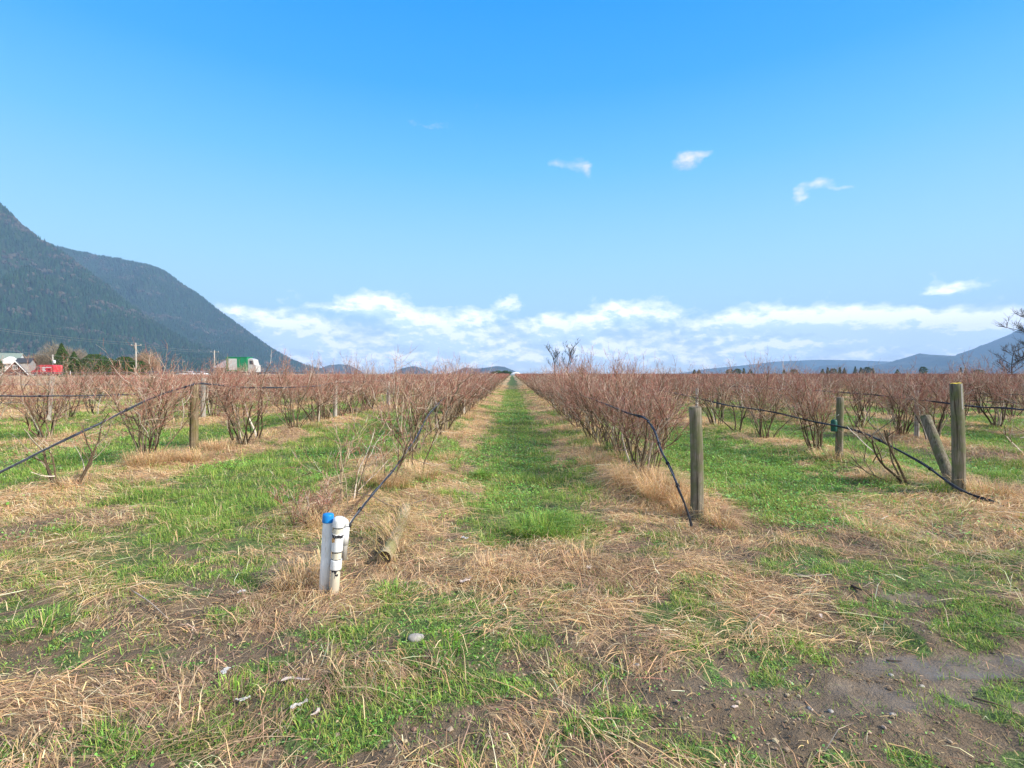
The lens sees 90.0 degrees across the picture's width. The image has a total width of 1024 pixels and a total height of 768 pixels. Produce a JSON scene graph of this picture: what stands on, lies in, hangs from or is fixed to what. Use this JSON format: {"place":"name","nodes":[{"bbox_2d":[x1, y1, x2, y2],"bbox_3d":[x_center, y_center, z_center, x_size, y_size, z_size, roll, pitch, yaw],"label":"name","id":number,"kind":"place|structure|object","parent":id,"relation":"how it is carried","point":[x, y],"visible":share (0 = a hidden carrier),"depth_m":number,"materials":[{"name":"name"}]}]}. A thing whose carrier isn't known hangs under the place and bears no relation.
{"place":"outdoors","nodes":[
{"label":"outdoors","id":0,"kind":"place"},
{"bbox_2d":[0,209,288,373],"bbox_3d":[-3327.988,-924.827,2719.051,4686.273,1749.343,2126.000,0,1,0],"label":"hill","id":1,"kind":"structure","parent":0,"point":[11,297],"depth_m":2334.64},
{"bbox_2d":[0,203,271,371],"bbox_3d":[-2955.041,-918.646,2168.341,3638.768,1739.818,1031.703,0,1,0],"label":"forest","id":2,"kind":"object","parent":1,"relation":"on","point":[109,321],"visible":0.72,"depth_m":2237.87,"materials":[{"name":"plant"}]},
{"bbox_2d":[66,251,340,373],"bbox_3d":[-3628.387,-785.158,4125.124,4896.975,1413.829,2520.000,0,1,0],"label":"hill","id":3,"kind":"structure","parent":0,"point":[147,290],"depth_m":3633.23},
{"bbox_2d":[50,243,326,372],"bbox_3d":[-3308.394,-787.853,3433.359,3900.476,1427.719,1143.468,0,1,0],"label":"forest","id":4,"kind":"object","parent":3,"relation":"on","point":[227,340],"visible":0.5,"depth_m":3693.93,"materials":[{"name":"plant"}]},
{"bbox_2d":[322,364,365,373],"bbox_3d":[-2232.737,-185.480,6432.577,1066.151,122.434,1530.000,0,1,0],"label":"mountain","id":5,"kind":"structure","parent":0,"point":[337,366],"depth_m":6068.83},
{"bbox_2d":[456,366,514,373],"bbox_3d":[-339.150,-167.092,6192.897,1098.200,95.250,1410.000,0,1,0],"label":"mountain","id":6,"kind":"structure","parent":0,"point":[493,368],"depth_m":5867.81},
{"bbox_2d":[0,374,1023,767],"bbox_3d":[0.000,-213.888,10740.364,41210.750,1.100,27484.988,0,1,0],"label":"ground","id":7,"kind":"structure","parent":0,"point":[834,696],"depth_m":2.65,"materials":[{"name":"soil"}]},
{"bbox_2d":[0,353,24,370],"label":"house","id":8,"kind":"structure","parent":7,"relation":"on","point":[8,357],"depth_m":174.84,"materials":[{"name":"white"}]},
{"bbox_2d":[0,356,43,420],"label":"blueberry bush","id":9,"kind":"object","parent":7,"relation":"on","point":[5,383],"visible":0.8,"depth_m":13.00,"materials":[{"name":"brown plant"}]},
{"bbox_2d":[15,358,36,374],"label":"barn","id":10,"kind":"structure","parent":7,"relation":"on","point":[22,361],"depth_m":159.90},
{"bbox_2d":[0,366,73,421],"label":"blueberry bush","id":11,"kind":"object","parent":7,"relation":"on","point":[13,405],"visible":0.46,"depth_m":14.02,"materials":[{"name":"brown plant"}]},
{"bbox_2d":[0,600,91,644],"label":"grass tussock","id":12,"kind":"object","parent":7,"relation":"on","point":[44,616],"depth_m":2.89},
{"bbox_2d":[31,365,62,375],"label":"delivery van","id":13,"kind":"object","parent":7,"relation":"on","point":[47,368],"visible":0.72,"depth_m":96.99,"materials":[{"name":"red paint"}]},
{"bbox_2d":[0,355,99,438],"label":"blueberry bush","id":14,"kind":"object","parent":7,"relation":"on","point":[33,413],"visible":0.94,"depth_m":10.59,"materials":[{"name":"brown plant"}]},
{"bbox_2d":[37,340,71,366],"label":"bare tree","id":15,"kind":"object","parent":7,"relation":"on","point":[50,353],"visible":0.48,"depth_m":175.26,"materials":[{"name":"brown plant"}]},
{"bbox_2d":[12,352,108,418],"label":"blueberry bush","id":16,"kind":"object","parent":7,"relation":"on","point":[70,411],"visible":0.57,"depth_m":15.08,"materials":[{"name":"brown plant"}]},
{"bbox_2d":[50,343,75,374],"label":"evergreen tree","id":17,"kind":"object","parent":7,"relation":"on","point":[61,349],"visible":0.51,"depth_m":149.38,"materials":[{"name":"green plant"}]},
{"bbox_2d":[7,413,120,486],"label":"blueberry bush","id":18,"kind":"object","parent":7,"relation":"on","point":[85,469],"visible":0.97,"depth_m":6.05,"materials":[{"name":"brown plant"}]},
{"bbox_2d":[63,351,85,374],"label":"evergreen tree","id":19,"kind":"object","parent":7,"relation":"on","point":[74,355],"visible":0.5,"depth_m":151.32,"materials":[{"name":"green plant"}]},
{"bbox_2d":[66,361,116,408],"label":"blueberry bush","id":20,"kind":"object","parent":7,"relation":"on","point":[91,388],"visible":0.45,"depth_m":20.15,"materials":[{"name":"brown plant"}]},
{"bbox_2d":[75,353,110,374],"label":"evergreen tree","id":21,"kind":"object","parent":7,"relation":"on","point":[90,356],"visible":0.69,"depth_m":153.77,"materials":[{"name":"green plant"}]},
{"bbox_2d":[62,355,142,414],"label":"blueberry bush","id":22,"kind":"object","parent":7,"relation":"on","point":[97,411],"visible":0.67,"depth_m":16.15,"materials":[{"name":"brown plant"}]},
{"bbox_2d":[112,356,138,374],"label":"evergreen tree","id":23,"kind":"object","parent":7,"relation":"on","point":[122,361],"visible":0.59,"depth_m":158.72,"materials":[{"name":"green plant"}]},
{"bbox_2d":[131,349,160,371],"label":"bare tree","id":24,"kind":"object","parent":7,"relation":"on","point":[145,358],"visible":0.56,"depth_m":164.20,"materials":[{"name":"brown plant"}]},
{"bbox_2d":[1,372,302,375],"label":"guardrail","id":25,"kind":"object","parent":7,"relation":"on","point":[141,372],"visible":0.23,"depth_m":96.93,"materials":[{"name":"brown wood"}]},
{"bbox_2d":[124,352,202,422],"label":"blueberry bush","id":26,"kind":"object","parent":7,"relation":"on","point":[155,379],"visible":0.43,"depth_m":13.14,"materials":[{"name":"brown plant"}]},
{"bbox_2d":[70,340,257,455],"bbox_3d":[-5.506,0.277,7.954,2.000,1.950,2.507,7,2,31],"label":"blueberry bush","id":27,"kind":"object","parent":7,"relation":"on","point":[163,410],"visible":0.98,"depth_m":7.76,"materials":[{"name":"brown plant"}]},
{"bbox_2d":[189,384,198,449],"bbox_3d":[-5.288,0.684,8.519,0.165,1.363,0.139,0,1,0],"label":"wooden post","id":28,"kind":"object","parent":7,"relation":"on","point":[193,432],"visible":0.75,"depth_m":8.47,"materials":[{"name":"brown wood"}]},
{"bbox_2d":[0,381,379,472],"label":"drip hose","id":29,"kind":"object","parent":28,"relation":"attached to","point":[57,443],"visible":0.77,"depth_m":6.54,"materials":[{"name":"black plastic"}]},
{"bbox_2d":[200,378,205,417],"bbox_3d":[-9.045,0.533,15.011,0.155,1.422,0.139,0,1,0],"label":"wooden post","id":30,"kind":"object","parent":7,"relation":"on","point":[202,398],"visible":0.59,"depth_m":14.96,"materials":[{"name":"grey wood"}]},
{"bbox_2d":[0,388,239,396],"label":"drip hose","id":31,"kind":"object","parent":30,"relation":"attached to","point":[64,395],"visible":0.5,"depth_m":10.20,"materials":[{"name":"black plastic"}]},
{"bbox_2d":[182,353,265,416],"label":"blueberry bush","id":32,"kind":"object","parent":7,"relation":"on","point":[210,412],"visible":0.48,"depth_m":15.41,"materials":[{"name":"brown plant"}]},
{"bbox_2d":[191,359,262,413],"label":"blueberry bush","id":33,"kind":"object","parent":7,"relation":"on","point":[234,382],"visible":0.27,"depth_m":16.66,"materials":[{"name":"brown plant"}]},
{"bbox_2d":[192,665,271,714],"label":"grass tussock","id":34,"kind":"object","parent":7,"relation":"on","point":[235,687],"depth_m":2.26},
{"bbox_2d":[199,356,278,445],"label":"blueberry bush","id":35,"kind":"object","parent":7,"relation":"on","point":[229,401],"visible":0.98,"depth_m":9.32,"materials":[{"name":"brown plant"}]},
{"bbox_2d":[226,357,260,374],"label":"green truck","id":36,"kind":"object","parent":7,"relation":"on","point":[244,361],"visible":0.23,"depth_m":116.72,"materials":[{"name":"paint"}]},
{"bbox_2d":[236,349,302,437],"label":"blueberry bush","id":37,"kind":"object","parent":7,"relation":"on","point":[255,388],"visible":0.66,"depth_m":10.40,"materials":[{"name":"brown plant"}]},
{"bbox_2d":[253,349,358,427],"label":"blueberry bush","id":38,"kind":"object","parent":7,"relation":"on","point":[279,397],"visible":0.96,"depth_m":12.24,"materials":[{"name":"brown plant"}]},
{"bbox_2d":[268,468,345,528],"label":"blueberry bush","id":39,"kind":"object","parent":7,"relation":"on","point":[321,505],"visible":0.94,"depth_m":4.68,"materials":[{"name":"brown plant"}]},
{"bbox_2d":[269,364,345,421],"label":"blueberry bush","id":40,"kind":"object","parent":7,"relation":"on","point":[316,401],"visible":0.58,"depth_m":13.63,"materials":[{"name":"brown plant"}]},
{"bbox_2d":[319,512,333,592],"bbox_3d":[-1.190,1.138,3.273,0.105,0.629,0.071,0,1,0],"label":"standpipe","id":41,"kind":"object","parent":7,"relation":"on","point":[327,529],"visible":0.87,"depth_m":3.25,"materials":[{"name":"white plastic"}]},
{"bbox_2d":[341,517,348,560],"bbox_3d":[-1.117,1.013,3.362,0.096,0.288,0.060,-1,1,-31],"label":"pipe elbow","id":42,"kind":"object","parent":41,"relation":"attached to","point":[345,540],"visible":0.48,"depth_m":3.35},
{"bbox_2d":[294,361,358,419],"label":"blueberry bush","id":43,"kind":"object","parent":7,"relation":"on","point":[324,415],"visible":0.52,"depth_m":14.61,"materials":[{"name":"brown plant"}]},
{"bbox_2d":[329,516,344,594],"bbox_3d":[-1.113,1.144,3.244,0.108,0.613,0.071,0,1,0],"label":"standpipe","id":44,"kind":"object","parent":7,"relation":"on","point":[337,545],"visible":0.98,"depth_m":3.22,"materials":[{"name":"plastic"}]},
{"bbox_2d":[278,389,401,513],"bbox_3d":[-1.704,0.631,5.456,1.103,1.380,1.325,0,1,0],"label":"blueberry bush","id":45,"kind":"object","parent":7,"relation":"on","point":[341,467],"visible":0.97,"depth_m":5.36,"materials":[{"name":"brown plant"}]},
{"bbox_2d":[325,365,378,415],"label":"blueberry bush","id":46,"kind":"object","parent":7,"relation":"on","point":[346,400],"visible":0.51,"depth_m":15.56,"materials":[{"name":"brown plant"}]},
{"bbox_2d":[327,351,397,412],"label":"blueberry bush","id":47,"kind":"object","parent":7,"relation":"on","point":[360,382],"visible":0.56,"depth_m":16.90,"materials":[{"name":"brown plant"}]},
{"bbox_2d":[345,359,388,410],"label":"blueberry bush","id":48,"kind":"object","parent":7,"relation":"on","point":[372,370],"visible":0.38,"depth_m":18.01,"materials":[{"name":"brown plant"}]},
{"bbox_2d":[377,503,410,564],"bbox_3d":[-0.994,1.261,4.459,0.121,0.114,1.462,0,1,-6],"label":"fallen log","id":49,"kind":"object","parent":7,"relation":"on","point":[388,548],"visible":0.7,"depth_m":3.96,"materials":[{"name":"brown wood"}]},
{"bbox_2d":[348,493,445,562],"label":"dry grass","id":50,"kind":"structure","parent":7,"relation":"on","point":[396,524],"depth_m":4.28,"materials":[{"name":"plant"}]},
{"bbox_2d":[364,575,429,600],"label":"grass tussock","id":51,"kind":"object","parent":7,"relation":"on","point":[396,589],"depth_m":3.27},
{"bbox_2d":[349,398,444,527],"bbox_3d":[-1.405,0.687,12.140,0.130,0.886,15.758,0,1,0],"label":"drip hose","id":52,"kind":"object","parent":7,"relation":"on","point":[370,497],"visible":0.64,"depth_m":5.39,"materials":[{"name":"black plastic"}]},
{"bbox_2d":[318,345,487,452],"bbox_3d":[-1.754,0.278,8.520,2.362,1.854,1.884,1,-4,19],"label":"blueberry bush","id":53,"kind":"object","parent":7,"relation":"on","point":[414,403],"visible":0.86,"depth_m":8.37,"materials":[{"name":"brown plant"}]},
{"bbox_2d":[355,393,453,483],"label":"blueberry bush","id":54,"kind":"object","parent":7,"relation":"on","point":[403,455],"visible":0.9,"depth_m":6.13,"materials":[{"name":"brown plant"}]},
{"bbox_2d":[388,370,455,467],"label":"blueberry bush","id":55,"kind":"object","parent":7,"relation":"on","point":[411,419],"visible":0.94,"depth_m":7.04,"materials":[{"name":"brown plant"}]},
{"bbox_2d":[390,365,468,436],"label":"blueberry bush","id":56,"kind":"object","parent":7,"relation":"on","point":[436,403],"visible":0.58,"depth_m":10.95,"materials":[{"name":"brown plant"}]},
{"bbox_2d":[393,357,471,424],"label":"blueberry bush","id":57,"kind":"object","parent":7,"relation":"on","point":[460,394],"visible":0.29,"depth_m":12.99,"materials":[{"name":"brown plant"}]},
{"bbox_2d":[405,622,485,676],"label":"grass tussock","id":58,"kind":"object","parent":7,"relation":"on","point":[455,637],"depth_m":2.55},
{"bbox_2d":[423,358,478,417],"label":"blueberry bush","id":59,"kind":"object","parent":7,"relation":"on","point":[460,387],"visible":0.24,"depth_m":14.84,"materials":[{"name":"brown plant"}]},
{"bbox_2d":[403,352,498,431],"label":"blueberry bush","id":60,"kind":"object","parent":7,"relation":"on","point":[449,383],"visible":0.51,"depth_m":11.57,"materials":[{"name":"brown plant"}]},
{"bbox_2d":[442,356,489,410],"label":"blueberry bush","id":61,"kind":"object","parent":7,"relation":"on","point":[482,382],"visible":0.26,"depth_m":17.65,"materials":[{"name":"brown plant"}]},
{"bbox_2d":[0,468,1022,767],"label":"soil crumbs","id":62,"kind":"object","parent":7,"relation":"on","point":[738,702],"visible":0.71,"depth_m":2.24,"materials":[{"name":"soil"}]},
{"bbox_2d":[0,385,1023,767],"bbox_3d":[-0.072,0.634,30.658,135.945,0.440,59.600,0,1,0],"label":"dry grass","id":63,"kind":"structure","parent":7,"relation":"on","point":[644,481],"depth_m":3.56,"materials":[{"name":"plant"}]},
{"bbox_2d":[0,388,1023,767],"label":"grass","id":64,"kind":"structure","parent":7,"relation":"on","point":[70,464],"depth_m":4.83,"materials":[{"name":"plant"}]},
{"bbox_2d":[491,507,589,538],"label":"grass tussock","id":65,"kind":"object","parent":7,"relation":"on","point":[543,519],"depth_m":4.57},
{"bbox_2d":[74,370,1021,392],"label":"distant bushes","id":66,"kind":"object","parent":7,"relation":"on","point":[503,377],"visible":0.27,"depth_m":47.74,"materials":[{"name":"brown plant"}]},
{"bbox_2d":[516,353,596,411],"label":"blueberry bush","id":67,"kind":"object","parent":7,"relation":"on","point":[539,389],"visible":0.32,"depth_m":17.17,"materials":[{"name":"brown plant"}]},
{"bbox_2d":[539,359,593,421],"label":"blueberry bush","id":68,"kind":"object","parent":7,"relation":"on","point":[551,398],"visible":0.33,"depth_m":13.58,"materials":[{"name":"brown plant"}]},
{"bbox_2d":[539,363,616,427],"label":"blueberry bush","id":69,"kind":"object","parent":7,"relation":"on","point":[556,392],"visible":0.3,"depth_m":12.48,"materials":[{"name":"brown plant"}]},
{"bbox_2d":[551,509,608,531],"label":"grass tussock","id":70,"kind":"object","parent":7,"relation":"on","point":[583,521],"depth_m":4.72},
{"bbox_2d":[557,350,628,432],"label":"blueberry bush","id":71,"kind":"object","parent":7,"relation":"on","point":[585,383],"visible":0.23,"depth_m":11.35,"materials":[{"name":"brown plant"}]},
{"bbox_2d":[559,362,632,442],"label":"blueberry bush","id":72,"kind":"object","parent":7,"relation":"on","point":[593,430],"visible":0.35,"depth_m":9.71,"materials":[{"name":"brown plant"}]},
{"bbox_2d":[559,347,652,446],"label":"blueberry bush","id":73,"kind":"object","parent":7,"relation":"on","point":[609,407],"visible":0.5,"depth_m":8.74,"materials":[{"name":"brown plant"}]},
{"bbox_2d":[551,345,664,438],"bbox_3d":[1.886,0.178,10.296,2.311,2.056,1.920,-2,4,19],"label":"blueberry bush","id":74,"kind":"object","parent":7,"relation":"on","point":[570,390],"visible":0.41,"depth_m":10.38,"materials":[{"name":"brown plant"}]},
{"bbox_2d":[554,386,692,525],"bbox_3d":[1.457,0.594,15.284,0.236,0.958,21.466,0,1,0],"label":"drip hose","id":75,"kind":"object","parent":7,"relation":"on","point":[677,485],"visible":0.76,"depth_m":5.02,"materials":[{"name":"black plastic"}]},
{"bbox_2d":[578,348,692,455],"bbox_3d":[1.887,0.300,8.221,1.781,1.749,2.145,3,4,12],"label":"blueberry bush","id":76,"kind":"object","parent":7,"relation":"on","point":[597,417],"visible":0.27,"depth_m":7.96,"materials":[{"name":"brown plant"}]},
{"bbox_2d":[587,359,704,464],"bbox_3d":[1.915,0.389,7.372,1.824,1.644,1.958,4,3,3],"label":"blueberry bush","id":77,"kind":"object","parent":7,"relation":"on","point":[630,420],"visible":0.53,"depth_m":7.13,"materials":[{"name":"brown plant"}]},
{"bbox_2d":[601,357,691,477],"bbox_3d":[1.772,0.397,6.468,1.147,1.664,1.685,-1,1,-32],"label":"blueberry bush","id":78,"kind":"object","parent":7,"relation":"on","point":[662,424],"visible":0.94,"depth_m":6.34,"materials":[{"name":"brown plant"}]},
{"bbox_2d":[658,363,722,414],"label":"blueberry bush","id":79,"kind":"object","parent":7,"relation":"on","point":[675,387],"visible":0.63,"depth_m":15.93,"materials":[{"name":"brown plant"}]},
{"bbox_2d":[689,406,703,519],"bbox_3d":[1.755,0.871,4.881,0.148,1.320,0.137,0,1,0],"label":"wooden post","id":80,"kind":"object","parent":7,"relation":"on","point":[696,467],"visible":0.95,"depth_m":4.82,"materials":[{"name":"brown wood"}]},
{"bbox_2d":[654,357,749,424],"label":"blueberry bush","id":81,"kind":"object","parent":7,"relation":"on","point":[723,397],"visible":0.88,"depth_m":13.12,"materials":[{"name":"brown plant"}]},
{"bbox_2d":[671,569,743,603],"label":"grass tussock","id":82,"kind":"object","parent":7,"relation":"on","point":[705,582],"depth_m":3.29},
{"bbox_2d":[692,381,762,431],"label":"blueberry bush","id":83,"kind":"object","parent":7,"relation":"on","point":[742,416],"visible":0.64,"depth_m":11.83,"materials":[{"name":"brown plant"}]},
{"bbox_2d":[748,365,802,414],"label":"blueberry bush","id":84,"kind":"object","parent":7,"relation":"on","point":[770,391],"visible":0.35,"depth_m":16.43,"materials":[{"name":"brown plant"}]},
{"bbox_2d":[727,347,833,437],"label":"blueberry bush","id":85,"kind":"object","parent":7,"relation":"on","point":[751,404],"visible":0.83,"depth_m":10.49,"materials":[{"name":"brown plant"}]},
{"bbox_2d":[750,364,817,416],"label":"blueberry bush","id":86,"kind":"object","parent":7,"relation":"on","point":[785,391],"visible":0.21,"depth_m":15.38,"materials":[{"name":"brown plant"}]},
{"bbox_2d":[763,628,830,658],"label":"grass tussock","id":87,"kind":"object","parent":7,"relation":"on","point":[791,648],"depth_m":2.67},
{"bbox_2d":[770,362,833,419],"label":"blueberry bush","id":88,"kind":"object","parent":7,"relation":"on","point":[804,385],"visible":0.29,"depth_m":14.37,"materials":[{"name":"brown plant"}]},
{"bbox_2d":[633,388,1007,506],"bbox_3d":[5.006,0.662,14.617,0.320,0.844,18.808,0,1,1],"label":"drip hose","id":89,"kind":"object","parent":7,"relation":"on","point":[935,472],"visible":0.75,"depth_m":6.71,"materials":[{"name":"black plastic"}]},
{"bbox_2d":[771,354,870,451],"bbox_3d":[4.950,0.353,8.851,1.583,1.741,1.816,0,1,-16],"label":"blueberry bush","id":90,"kind":"object","parent":7,"relation":"on","point":[814,411],"visible":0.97,"depth_m":8.69,"materials":[{"name":"brown plant"}]},
{"bbox_2d":[835,397,843,459],"bbox_3d":[5.101,0.809,7.973,0.122,1.217,0.120,0,1,0],"label":"wooden post","id":91,"kind":"object","parent":7,"relation":"on","point":[839,435],"visible":0.84,"depth_m":7.92,"materials":[{"name":"brown wood"}]},
{"bbox_2d":[815,360,903,426],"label":"blueberry bush","id":92,"kind":"object","parent":7,"relation":"on","point":[860,406],"visible":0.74,"depth_m":12.32,"materials":[{"name":"brown plant"}]},
{"bbox_2d":[812,390,913,484],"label":"blueberry bush","id":93,"kind":"object","parent":7,"relation":"on","point":[888,443],"visible":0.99,"depth_m":6.36,"materials":[{"name":"brown plant"}]},
{"bbox_2d":[735,386,1023,410],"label":"drip hose","id":94,"kind":"object","parent":7,"relation":"on","point":[973,406],"visible":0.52,"depth_m":9.65,"materials":[{"name":"black plastic"}]},
{"bbox_2d":[852,360,955,435],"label":"blueberry bush","id":95,"kind":"object","parent":7,"relation":"on","point":[899,417],"visible":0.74,"depth_m":10.93,"materials":[{"name":"brown plant"}]},
{"bbox_2d":[879,364,987,439],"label":"blueberry bush","id":96,"kind":"object","parent":7,"relation":"on","point":[923,405],"visible":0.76,"depth_m":10.25,"materials":[{"name":"brown plant"}]},
{"bbox_2d":[920,415,950,486],"bbox_3d":[5.210,0.939,6.182,0.127,1.098,0.672,0,1,3],"label":"leaning log","id":97,"kind":"object","parent":7,"relation":"on","point":[939,451],"visible":0.77,"depth_m":6.25,"materials":[{"name":"brown wood"}]},
{"bbox_2d":[949,382,965,493],"bbox_3d":[5.023,0.730,5.769,0.197,1.494,0.142,0,1,0],"label":"wooden post","id":98,"kind":"object","parent":7,"relation":"on","point":[958,453],"visible":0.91,"depth_m":5.71,"materials":[{"name":"brown wood"}]},
{"bbox_2d":[930,357,991,419],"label":"blueberry bush","id":99,"kind":"object","parent":7,"relation":"on","point":[967,390],"visible":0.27,"depth_m":13.72,"materials":[{"name":"brown plant"}]},
{"bbox_2d":[942,348,1022,426],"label":"blueberry bush","id":100,"kind":"object","parent":7,"relation":"on","point":[997,399],"visible":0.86,"depth_m":12.63,"materials":[{"name":"brown plant"}]},
{"bbox_2d":[988,341,1023,373],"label":"bare tree","id":101,"kind":"object","parent":7,"relation":"on","point":[1019,360],"visible":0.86,"depth_m":66.13,"materials":[{"name":"grey plant"}]},
{"bbox_2d":[995,308,1023,358],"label":"bare tree","id":102,"kind":"object","parent":7,"relation":"on","point":[1020,326],"visible":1,"depth_m":61.76,"materials":[{"name":"brown plant"}]},
{"bbox_2d":[998,387,1023,452],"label":"blueberry bush","id":103,"kind":"object","parent":7,"relation":"on","point":[1012,426],"visible":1,"depth_m":8.31,"materials":[{"name":"brown plant"}]},
{"bbox_2d":[0,0,1023,373],"label":"sky","id":104,"kind":"structure","parent":0,"point":[710,182],"materials":[{"name":"blue"}]},
{"bbox_2d":[678,360,889,373],"bbox_3d":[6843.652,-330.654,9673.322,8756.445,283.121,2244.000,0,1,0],"label":"mountain","id":105,"kind":"structure","parent":0,"point":[808,364],"depth_m":9044.94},
{"bbox_2d":[800,365,857,373],"bbox_3d":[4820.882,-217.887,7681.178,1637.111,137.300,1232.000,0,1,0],"label":"mountain","id":106,"kind":"structure","parent":0,"point":[824,367],"depth_m":7442.27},
{"bbox_2d":[846,327,1023,373],"bbox_3d":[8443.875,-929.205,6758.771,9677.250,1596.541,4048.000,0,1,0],"label":"mountain","id":107,"kind":"structure","parent":0,"point":[941,363],"depth_m":5980.15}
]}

